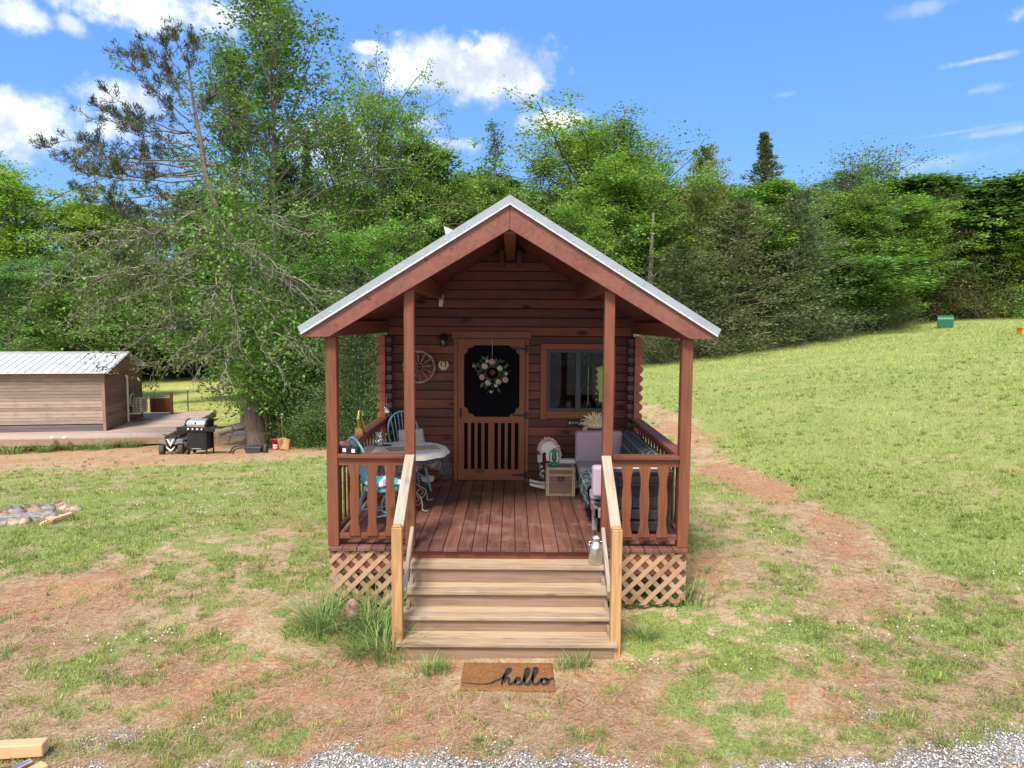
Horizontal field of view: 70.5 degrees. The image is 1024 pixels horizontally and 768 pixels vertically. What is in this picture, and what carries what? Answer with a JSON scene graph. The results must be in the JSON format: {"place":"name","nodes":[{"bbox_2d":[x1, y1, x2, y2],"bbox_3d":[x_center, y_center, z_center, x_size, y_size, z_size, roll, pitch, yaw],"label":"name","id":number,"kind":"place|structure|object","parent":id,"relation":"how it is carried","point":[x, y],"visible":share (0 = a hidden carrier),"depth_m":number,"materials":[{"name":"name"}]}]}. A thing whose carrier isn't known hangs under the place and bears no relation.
{"place":"outdoors","nodes":[
{"label":"outdoors","id":0,"kind":"place"},
{"bbox_2d":[0,298,1023,767],"bbox_3d":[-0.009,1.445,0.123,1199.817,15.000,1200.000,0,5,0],"label":"ground","id":1,"kind":"structure","parent":0,"point":[184,390],"depth_m":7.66,"materials":[{"name":"plant"}]},
{"bbox_2d":[0,510,64,520],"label":"ash heap","id":2,"kind":"object","parent":1,"relation":"on","point":[34,515],"visible":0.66,"depth_m":11.10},
{"bbox_2d":[0,244,157,351],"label":"deciduous tree","id":3,"kind":"object","parent":1,"relation":"on","point":[51,323],"visible":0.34,"depth_m":46.31,"materials":[{"name":"green plant"}]},
{"bbox_2d":[0,142,170,351],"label":"deciduous tree","id":4,"kind":"object","parent":1,"relation":"on","point":[17,227],"visible":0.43,"depth_m":59.20,"materials":[{"name":"green plant"}]},
{"bbox_2d":[0,249,180,351],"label":"deciduous tree","id":5,"kind":"object","parent":1,"relation":"on","point":[12,289],"visible":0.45,"depth_m":47.85,"materials":[{"name":"green plant"}]},
{"bbox_2d":[0,184,212,353],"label":"deciduous tree","id":6,"kind":"object","parent":1,"relation":"on","point":[87,216],"visible":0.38,"depth_m":60.38,"materials":[{"name":"green plant"}]},
{"bbox_2d":[0,411,215,452],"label":"shed deck","id":7,"kind":"structure","parent":1,"relation":"on","point":[151,427],"depth_m":28.68,"materials":[{"name":"wood"}]},
{"bbox_2d":[0,352,146,432],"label":"shed","id":8,"kind":"structure","parent":7,"relation":"on","point":[38,390],"depth_m":29.04,"materials":[{"name":"wood"}]},
{"bbox_2d":[124,375,147,421],"bbox_3d":[-16.566,0.571,31.975,0.591,2.073,1.110,0,5,-9],"label":"heat pump","id":9,"kind":"object","parent":8,"relation":"attached to","point":[140,405],"visible":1,"depth_m":31.68,"materials":[{"name":"beige metal"}]},
{"bbox_2d":[150,392,173,413],"bbox_3d":[-16.676,0.920,34.493,1.020,1.050,0.120,0,5,-9],"label":"deck railing","id":10,"kind":"object","parent":7,"relation":"on","point":[161,403],"visible":1,"depth_m":34.47,"materials":[{"name":"brown wood"}]},
{"bbox_2d":[25,202,230,378],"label":"deciduous tree","id":11,"kind":"object","parent":1,"relation":"on","point":[152,300],"visible":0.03,"depth_m":66.47,"materials":[{"name":"green plant"}]},
{"bbox_2d":[92,338,230,380],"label":"bush","id":12,"kind":"object","parent":1,"relation":"on","point":[149,374],"visible":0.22,"depth_m":69.78,"materials":[{"name":"green plant"}]},
{"bbox_2d":[158,434,187,454],"bbox_3d":[-11.122,1.945,23.872,0.750,0.651,1.049,-1,5,-12],"label":"quad bike","id":13,"kind":"object","parent":1,"relation":"on","point":[174,443],"visible":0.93,"depth_m":23.50,"materials":[{"name":"plastic"}]},
{"bbox_2d":[1,15,353,445],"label":"pine tree","id":14,"kind":"object","parent":1,"relation":"on","point":[243,370],"visible":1,"depth_m":23.96,"materials":[{"name":"green plant"}]},
{"bbox_2d":[112,202,251,376],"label":"deciduous tree","id":15,"kind":"object","parent":1,"relation":"on","point":[184,305],"visible":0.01,"depth_m":66.90,"materials":[{"name":"green plant"}]},
{"bbox_2d":[176,418,226,454],"bbox_3d":[-9.918,1.675,23.214,1.420,1.160,0.593,1,5,6],"label":"gas grill","id":16,"kind":"object","parent":1,"relation":"on","point":[200,433],"visible":0.99,"depth_m":23.02,"materials":[{"name":"black metal"}]},
{"bbox_2d":[98,184,319,389],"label":"deciduous tree","id":17,"kind":"object","parent":1,"relation":"on","point":[187,219],"visible":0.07,"depth_m":41.45,"materials":[{"name":"green plant"}]},
{"bbox_2d":[138,26,333,421],"bbox_3d":[-11.771,-6.359,31.666,8.500,16.816,6.444,4,6,40],"label":"deciduous tree","id":18,"kind":"object","parent":1,"relation":"on","point":[232,137],"visible":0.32,"depth_m":30.52,"materials":[{"name":"green plant"}]},
{"bbox_2d":[214,421,273,444],"bbox_3d":[-9.722,1.821,26.755,1.660,0.779,1.800,1,5,12],"label":"picnic table","id":19,"kind":"object","parent":1,"relation":"on","point":[240,425],"visible":0.38,"depth_m":26.28,"materials":[{"name":"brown wood"}]},
{"bbox_2d":[111,0,427,415],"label":"deciduous tree","id":20,"kind":"object","parent":1,"relation":"on","point":[277,11],"visible":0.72,"depth_m":28.60,"materials":[{"name":"green plant"}]},
{"bbox_2d":[185,157,354,421],"bbox_3d":[-10.435,-3.804,32.324,8.503,12.955,8.266,2,5,15],"label":"cedar tree","id":21,"kind":"object","parent":1,"relation":"on","point":[279,169],"visible":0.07,"depth_m":32.15,"materials":[{"name":"green plant"}]},
{"bbox_2d":[242,375,310,442],"bbox_3d":[-8.573,1.088,27.177,2.895,3.286,3.070,-1,5,-14],"label":"bush","id":22,"kind":"object","parent":1,"relation":"on","point":[273,425],"visible":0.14,"depth_m":26.87,"materials":[{"name":"green plant"}]},
{"bbox_2d":[259,295,317,443],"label":"sapling","id":23,"kind":"object","parent":1,"relation":"on","point":[297,376],"visible":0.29,"depth_m":25.74,"materials":[{"name":"green plant"}]},
{"bbox_2d":[209,239,375,432],"bbox_3d":[-8.424,-1.582,27.969,6.497,7.729,6.793,-3,6,-32],"label":"deciduous tree","id":24,"kind":"object","parent":1,"relation":"on","point":[298,266],"visible":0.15,"depth_m":27.11,"materials":[{"name":"green plant"}]},
{"bbox_2d":[260,392,325,449],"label":"bush","id":25,"kind":"object","parent":1,"relation":"on","point":[296,442],"visible":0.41,"depth_m":24.25,"materials":[{"name":"green plant"}]},
{"bbox_2d":[259,138,364,404],"bbox_3d":[-7.961,-3.922,30.580,5.360,12.729,6.008,1,5,8],"label":"cedar tree","id":26,"kind":"object","parent":1,"relation":"on","point":[307,164],"visible":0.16,"depth_m":30.27,"materials":[{"name":"green plant"}]},
{"bbox_2d":[260,286,370,436],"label":"cedar tree","id":27,"kind":"object","parent":1,"relation":"on","point":[315,366],"visible":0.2,"depth_m":26.00,"materials":[{"name":"green plant"}]},
{"bbox_2d":[246,575,389,642],"bbox_3d":[-1.770,2.107,6.839,1.442,0.495,1.378,0,5,0],"label":"grass clump","id":28,"kind":"object","parent":1,"relation":"on","point":[325,623],"visible":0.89,"depth_m":6.87,"materials":[{"name":"plant"}]},
{"bbox_2d":[270,376,369,449],"bbox_3d":[-6.138,1.143,24.217,3.509,2.960,3.721,0,5,-1],"label":"bush","id":29,"kind":"object","parent":1,"relation":"on","point":[317,436],"visible":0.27,"depth_m":23.82,"materials":[{"name":"green plant"}]},
{"bbox_2d":[269,266,386,442],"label":"cedar tree","id":30,"kind":"object","parent":1,"relation":"on","point":[357,277],"visible":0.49,"depth_m":22.67,"materials":[{"name":"green plant"}]},
{"bbox_2d":[211,54,459,387],"bbox_3d":[-9.183,-7.312,37.237,10.694,16.898,13.210,-4,7,-44],"label":"deciduous tree","id":31,"kind":"object","parent":1,"relation":"on","point":[332,166],"visible":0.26,"depth_m":35.18,"materials":[{"name":"green plant"}]},
{"bbox_2d":[228,205,446,410],"bbox_3d":[-5.306,-2.282,27.612,9.152,8.805,9.569,2,5,18],"label":"deciduous tree","id":32,"kind":"object","parent":1,"relation":"on","point":[347,240],"visible":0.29,"depth_m":26.48,"materials":[{"name":"green plant"}]},
{"bbox_2d":[311,361,380,450],"bbox_3d":[-4.677,0.863,22.685,3.023,3.458,2.851,1,5,13],"label":"bush","id":33,"kind":"object","parent":1,"relation":"on","point":[367,420],"visible":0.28,"depth_m":22.29,"materials":[{"name":"green plant"}]},
{"bbox_2d":[301,570,391,610],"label":"grass clump","id":34,"kind":"object","parent":1,"relation":"on","point":[324,594],"visible":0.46,"depth_m":7.31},
{"bbox_2d":[335,598,359,628],"bbox_3d":[-1.582,2.234,6.971,0.248,0.345,0.213,0,5,0],"label":"rock","id":35,"kind":"object","parent":1,"relation":"on","point":[351,606],"visible":0.48,"depth_m":6.91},
{"bbox_2d":[320,624,382,663],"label":"grass clump","id":36,"kind":"object","parent":1,"relation":"on","point":[351,650],"visible":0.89,"depth_m":6.50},
{"bbox_2d":[292,578,438,649],"bbox_3d":[-1.309,2.117,6.879,1.447,0.520,1.514,2,5,15],"label":"grass clump","id":37,"kind":"object","parent":1,"relation":"on","point":[364,617],"visible":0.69,"depth_m":6.81,"materials":[{"name":"plant"}]},
{"bbox_2d":[323,99,452,367],"bbox_3d":[-5.345,-6.739,37.440,9.543,15.025,6.467,0,5,-2],"label":"deciduous tree","id":38,"kind":"object","parent":1,"relation":"on","point":[426,191],"visible":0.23,"depth_m":36.66,"materials":[{"name":"green plant"}]},
{"bbox_2d":[290,23,495,395],"bbox_3d":[-5.526,-7.549,34.710,10.405,17.517,8.423,-1,5,-20],"label":"deciduous tree","id":39,"kind":"object","parent":1,"relation":"on","point":[380,132],"visible":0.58,"depth_m":33.93,"materials":[{"name":"green plant"}]},
{"bbox_2d":[330,606,456,671],"bbox_3d":[-1.071,2.251,6.520,1.187,0.392,1.138,3,6,31],"label":"grass clump","id":40,"kind":"object","parent":1,"relation":"on","point":[384,642],"visible":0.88,"depth_m":6.49,"materials":[{"name":"plant"}]},
{"bbox_2d":[356,143,492,264],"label":"deciduous tree","id":41,"kind":"object","parent":1,"relation":"on","point":[459,187],"visible":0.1,"depth_m":38.82,"materials":[{"name":"green plant"}]},
{"bbox_2d":[404,649,457,679],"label":"grass clump","id":42,"kind":"object","parent":1,"relation":"on","point":[428,666],"visible":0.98,"depth_m":6.22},
{"bbox_2d":[437,156,534,232],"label":"deciduous tree","id":43,"kind":"object","parent":1,"relation":"on","point":[486,181],"visible":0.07,"depth_m":41.91,"materials":[{"name":"green plant"}]},
{"bbox_2d":[463,118,516,195],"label":"tree","id":44,"kind":"object","parent":1,"relation":"on","point":[492,148],"visible":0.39,"depth_m":46.91,"materials":[{"name":"green plant"}]},
{"bbox_2d":[435,169,559,214],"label":"deciduous tree","id":45,"kind":"object","parent":1,"relation":"on","point":[515,182],"visible":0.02,"depth_m":48.27,"materials":[{"name":"green plant"}]},
{"bbox_2d":[1,533,1009,767],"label":"soil crumbs","id":46,"kind":"object","parent":1,"relation":"on","point":[417,688],"visible":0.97,"depth_m":5.66,"materials":[{"name":"soil"}]},
{"bbox_2d":[391,455,622,660],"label":"porch steps","id":47,"kind":"structure","parent":1,"relation":"on","point":[518,608],"depth_m":6.69,"materials":[{"name":"brown wood"}]},
{"bbox_2d":[588,535,602,565],"bbox_3d":[0.826,1.636,7.138,0.155,0.268,0.149,0,5,0],"label":"milk can","id":48,"kind":"object","parent":47,"relation":"on","point":[595,556],"visible":0.94,"depth_m":7.09,"materials":[{"name":"metal"}]},
{"bbox_2d":[460,662,554,690],"bbox_3d":[-0.035,2.454,6.104,0.782,0.018,0.482,0,5,0],"label":"doormat","id":49,"kind":"object","parent":1,"relation":"on","point":[517,676],"visible":1,"depth_m":6.07,"materials":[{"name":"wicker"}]},
{"bbox_2d":[297,195,720,605],"bbox_3d":[-0.030,-0.043,11.738,4.090,4.601,9.400,0,5,0],"label":"log cabin","id":50,"kind":"object","parent":1,"relation":"on","point":[547,311],"visible":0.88,"depth_m":8.67,"materials":[{"name":"brown wood"}]},
{"bbox_2d":[348,436,399,517],"bbox_3d":[-1.471,1.062,7.908,0.570,1.034,0.462,-3,6,-35],"label":"bow back chair","id":51,"kind":"object","parent":50,"relation":"on","point":[356,441],"visible":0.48,"depth_m":7.82,"materials":[{"name":"teal paint"}]},
{"bbox_2d":[377,478,432,511],"bbox_3d":[-1.307,1.146,8.849,0.980,0.697,0.980,0,5,0],"label":"patio table","id":52,"kind":"object","parent":50,"relation":"on","point":[418,496],"visible":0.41,"depth_m":8.69,"materials":[{"name":"metal"}]},
{"bbox_2d":[361,441,449,460],"bbox_3d":[-1.304,0.811,8.814,1.102,0.064,1.092,0,5,0],"label":"white table cover","id":53,"kind":"object","parent":52,"relation":"on","point":[425,455],"visible":0.55,"depth_m":8.66,"materials":[{"name":"fabric"}]},
{"bbox_2d":[361,454,451,479],"bbox_3d":[-1.292,0.961,8.841,1.125,0.334,1.132,0,5,0],"label":"floral tablecloth","id":54,"kind":"object","parent":52,"relation":"on","point":[442,465],"visible":0.34,"depth_m":8.46,"materials":[{"name":"fabric"}]},
{"bbox_2d":[387,411,431,490],"bbox_3d":[-1.401,0.904,9.780,0.462,1.034,0.570,-2,5,-28],"label":"bow back chair","id":55,"kind":"object","parent":50,"relation":"on","point":[425,468],"visible":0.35,"depth_m":9.87,"materials":[{"name":"teal paint"}]},
{"bbox_2d":[402,350,435,382],"bbox_3d":[-1.304,-0.239,10.174,0.464,0.464,0.065,0,5,0],"label":"wagon wheel","id":56,"kind":"object","parent":50,"relation":"attached to","point":[418,366],"visible":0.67,"depth_m":10.17,"materials":[{"name":"brown wood"}]},
{"bbox_2d":[458,338,527,480],"bbox_3d":[-0.272,0.368,10.215,0.983,2.011,0.077,0,5,0],"label":"screen door","id":57,"kind":"structure","parent":50,"relation":"in","point":[491,427],"depth_m":10.23,"materials":[{"name":"brown wood"}]},
{"bbox_2d":[472,356,510,393],"bbox_3d":[-0.266,-0.235,10.127,0.577,0.769,0.200,0,5,0],"label":"wreath","id":58,"kind":"object","parent":57,"relation":"hanging from","point":[493,363],"depth_m":10.11,"materials":[{"name":"green plant"}]},
{"bbox_2d":[529,436,578,488],"bbox_3d":[0.614,1.061,9.845,0.750,0.704,0.270,0,5,0],"label":"rocking horse","id":59,"kind":"object","parent":50,"relation":"on","point":[548,444],"visible":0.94,"depth_m":9.80},
{"bbox_2d":[545,463,574,495],"bbox_3d":[0.632,1.261,9.547,0.378,0.379,0.332,0,5,0],"label":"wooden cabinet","id":60,"kind":"object","parent":50,"relation":"on","point":[560,479],"visible":1,"depth_m":9.42,"materials":[{"name":"brown wood"}]},
{"bbox_2d":[540,344,615,419],"bbox_3d":[0.930,-0.033,10.246,1.057,1.070,0.095,0,5,0],"label":"window","id":61,"kind":"structure","parent":50,"relation":"in","point":[548,412],"depth_m":10.21,"materials":[{"name":"brown wood"}]},
{"bbox_2d":[575,430,672,533],"bbox_3d":[1.258,1.121,8.778,0.820,0.794,2.535,0,5,0],"label":"porch sofa","id":62,"kind":"object","parent":50,"relation":"on","point":[588,447],"visible":0.4,"depth_m":7.63,"materials":[{"name":"fabric"}]},
{"bbox_2d":[579,469,591,508],"bbox_3d":[1.062,1.218,8.466,0.491,0.274,0.856,0,5,0],"label":"plaid blanket","id":63,"kind":"object","parent":62,"relation":"on","point":[585,477],"visible":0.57,"depth_m":8.41,"materials":[{"name":"fabric"}]},
{"bbox_2d":[579,411,613,429],"bbox_3d":[1.150,0.520,9.979,0.504,0.314,0.260,0,5,0],"label":"husk bundle","id":64,"kind":"object","parent":62,"relation":"on","point":[593,421],"visible":0.81,"depth_m":9.90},
{"bbox_2d":[619,430,659,453],"bbox_3d":[1.547,0.887,8.790,0.248,0.388,1.896,0,5,0],"label":"plaid blanket","id":65,"kind":"object","parent":62,"relation":"on","point":[633,442],"visible":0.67,"depth_m":8.94,"materials":[{"name":"fabric"}]},
{"bbox_2d":[451,174,592,226],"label":"deciduous tree","id":66,"kind":"object","parent":1,"relation":"on","point":[493,197],"visible":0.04,"depth_m":41.09,"materials":[{"name":"green plant"}]},
{"bbox_2d":[48,701,1023,767],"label":"gravel","id":67,"kind":"structure","parent":1,"relation":"on","point":[809,759],"depth_m":4.94,"materials":[{"name":"gravel"}]},
{"bbox_2d":[0,737,48,758],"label":"timber","id":68,"kind":"object","parent":67,"relation":"on","point":[23,748],"visible":1,"depth_m":4.85,"materials":[{"name":"wood"}]},
{"bbox_2d":[502,132,586,231],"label":"deciduous tree","id":69,"kind":"object","parent":1,"relation":"on","point":[535,180],"visible":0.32,"depth_m":49.13,"materials":[{"name":"green plant"}]},
{"bbox_2d":[467,75,683,292],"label":"deciduous tree","id":70,"kind":"object","parent":1,"relation":"on","point":[584,156],"visible":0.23,"depth_m":48.30,"materials":[{"name":"green plant"}]},
{"bbox_2d":[555,648,603,676],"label":"grass clump","id":71,"kind":"object","parent":1,"relation":"on","point":[586,659],"visible":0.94,"depth_m":6.34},
{"bbox_2d":[542,187,652,337],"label":"deciduous tree","id":72,"kind":"object","parent":1,"relation":"on","point":[580,222],"visible":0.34,"depth_m":40.43,"materials":[{"name":"green plant"}]},
{"bbox_2d":[561,126,700,281],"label":"deciduous tree","id":73,"kind":"object","parent":1,"relation":"on","point":[679,152],"visible":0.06,"depth_m":47.32,"materials":[{"name":"green plant"}]},
{"bbox_2d":[550,99,714,284],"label":"deciduous tree","id":74,"kind":"object","parent":1,"relation":"on","point":[622,136],"visible":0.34,"depth_m":43.78,"materials":[{"name":"green plant"}]},
{"bbox_2d":[621,615,675,643],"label":"grass clump","id":75,"kind":"object","parent":1,"relation":"on","point":[641,631],"visible":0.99,"depth_m":6.83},
{"bbox_2d":[558,142,752,355],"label":"deciduous tree","id":76,"kind":"object","parent":1,"relation":"on","point":[615,183],"visible":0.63,"depth_m":41.33,"materials":[{"name":"green plant"}]},
{"bbox_2d":[633,329,732,365],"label":"bush","id":77,"kind":"object","parent":1,"relation":"on","point":[666,359],"visible":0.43,"depth_m":36.95,"materials":[{"name":"green plant"}]},
{"bbox_2d":[651,574,717,616],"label":"grass clump","id":78,"kind":"object","parent":1,"relation":"on","point":[691,595],"visible":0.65,"depth_m":7.45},
{"bbox_2d":[633,241,767,362],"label":"cedar tree","id":79,"kind":"object","parent":1,"relation":"on","point":[679,283],"visible":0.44,"depth_m":37.53,"materials":[{"name":"plant"}]},
{"bbox_2d":[641,143,767,354],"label":"cedar tree","id":80,"kind":"object","parent":1,"relation":"on","point":[707,154],"visible":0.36,"depth_m":41.00,"materials":[{"name":"plant"}]},
{"bbox_2d":[642,306,792,359],"bbox_3d":[9.878,-2.792,38.379,7.637,2.853,8.447,-2,5,-28],"label":"bush","id":81,"kind":"object","parent":1,"relation":"on","point":[708,354],"visible":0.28,"depth_m":37.65,"materials":[{"name":"green plant"}]},
{"bbox_2d":[663,196,823,357],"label":"cedar tree","id":82,"kind":"object","parent":1,"relation":"on","point":[736,212],"visible":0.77,"depth_m":38.05,"materials":[{"name":"plant"}]},
{"bbox_2d":[672,176,838,343],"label":"deciduous tree","id":83,"kind":"object","parent":1,"relation":"on","point":[774,190],"visible":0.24,"depth_m":41.08,"materials":[{"name":"green plant"}]},
{"bbox_2d":[687,201,831,343],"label":"deciduous tree","id":84,"kind":"object","parent":1,"relation":"on","point":[773,243],"visible":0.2,"depth_m":39.72,"materials":[{"name":"green plant"}]},
{"bbox_2d":[724,302,851,351],"bbox_3d":[14.929,-3.132,39.444,8.352,2.606,9.238,0,5,1],"label":"bush","id":85,"kind":"object","parent":1,"relation":"on","point":[778,340],"visible":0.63,"depth_m":38.94,"materials":[{"name":"green plant"}]},
{"bbox_2d":[716,131,875,341],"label":"cedar tree","id":86,"kind":"object","parent":1,"relation":"on","point":[765,153],"visible":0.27,"depth_m":42.31,"materials":[{"name":"green plant"}]},
{"bbox_2d":[707,190,886,344],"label":"cedar tree","id":87,"kind":"object","parent":1,"relation":"on","point":[793,210],"visible":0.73,"depth_m":39.30,"materials":[{"name":"plant"}]},
{"bbox_2d":[765,296,901,341],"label":"bush","id":88,"kind":"object","parent":1,"relation":"on","point":[825,336],"visible":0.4,"depth_m":40.66,"materials":[{"name":"green plant"}]},
{"bbox_2d":[783,177,916,334],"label":"deciduous tree","id":89,"kind":"object","parent":1,"relation":"on","point":[859,227],"visible":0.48,"depth_m":43.08,"materials":[{"name":"green plant"}]},
{"bbox_2d":[790,141,919,313],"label":"deciduous tree","id":90,"kind":"object","parent":1,"relation":"on","point":[845,178],"visible":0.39,"depth_m":44.97,"materials":[{"name":"green plant"}]},
{"bbox_2d":[774,202,952,334],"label":"deciduous tree","id":91,"kind":"object","parent":1,"relation":"on","point":[883,275],"visible":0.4,"depth_m":42.65,"materials":[{"name":"green plant"}]},
{"bbox_2d":[799,131,953,328],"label":"deciduous tree","id":92,"kind":"object","parent":1,"relation":"on","point":[868,164],"visible":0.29,"depth_m":46.77,"materials":[{"name":"green plant"}]},
{"bbox_2d":[795,178,968,289],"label":"deciduous tree","id":93,"kind":"object","parent":1,"relation":"on","point":[817,184],"visible":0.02,"depth_m":57.28,"materials":[{"name":"green plant"}]},
{"bbox_2d":[840,291,940,331],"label":"bush","id":94,"kind":"object","parent":1,"relation":"on","point":[887,324],"visible":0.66,"depth_m":44.02,"materials":[{"name":"green plant"}]},
{"bbox_2d":[858,207,933,329],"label":"cedar tree","id":95,"kind":"object","parent":1,"relation":"on","point":[887,233],"visible":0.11,"depth_m":45.14,"materials":[{"name":"green plant"}]},
{"bbox_2d":[811,171,1021,296],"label":"deciduous tree","id":96,"kind":"object","parent":1,"relation":"on","point":[921,182],"visible":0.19,"depth_m":50.42,"materials":[{"name":"green plant"}]},
{"bbox_2d":[873,214,991,321],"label":"cedar tree","id":97,"kind":"object","parent":1,"relation":"on","point":[935,303],"visible":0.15,"depth_m":48.50,"materials":[{"name":"plant"}]},
{"bbox_2d":[859,185,1006,322],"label":"deciduous tree","id":98,"kind":"object","parent":1,"relation":"on","point":[923,223],"visible":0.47,"depth_m":46.25,"materials":[{"name":"green plant"}]},
{"bbox_2d":[858,170,1013,309],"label":"deciduous tree","id":99,"kind":"object","parent":1,"relation":"on","point":[960,186],"visible":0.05,"depth_m":50.33,"materials":[{"name":"green plant"}]},
{"bbox_2d":[889,185,1018,320],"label":"cedar tree","id":100,"kind":"object","parent":1,"relation":"on","point":[938,193],"visible":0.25,"depth_m":49.18,"materials":[{"name":"plant"}]},
{"bbox_2d":[907,282,1002,318],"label":"bush","id":101,"kind":"object","parent":1,"relation":"on","point":[947,307],"visible":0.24,"depth_m":48.89,"materials":[{"name":"green plant"}]},
{"bbox_2d":[912,254,1023,318],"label":"bush","id":102,"kind":"object","parent":1,"relation":"on","point":[983,302],"visible":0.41,"depth_m":48.50,"materials":[{"name":"green plant"}]},
{"bbox_2d":[925,171,1023,310],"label":"deciduous tree","id":103,"kind":"object","parent":1,"relation":"on","point":[1005,203],"visible":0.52,"depth_m":49.24,"materials":[{"name":"green plant"}]},
{"bbox_2d":[954,212,1023,303],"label":"deciduous tree","id":104,"kind":"object","parent":1,"relation":"on","point":[1018,255],"visible":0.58,"depth_m":48.93,"materials":[{"name":"green plant"}]},
{"bbox_2d":[955,275,1023,318],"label":"bush","id":105,"kind":"object","parent":1,"relation":"on","point":[1015,304],"visible":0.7,"depth_m":48.06,"materials":[{"name":"green plant"}]},
{"bbox_2d":[0,0,1023,294],"label":"sky","id":106,"kind":"structure","parent":0,"point":[939,75],"materials":[{"name":"blue"}]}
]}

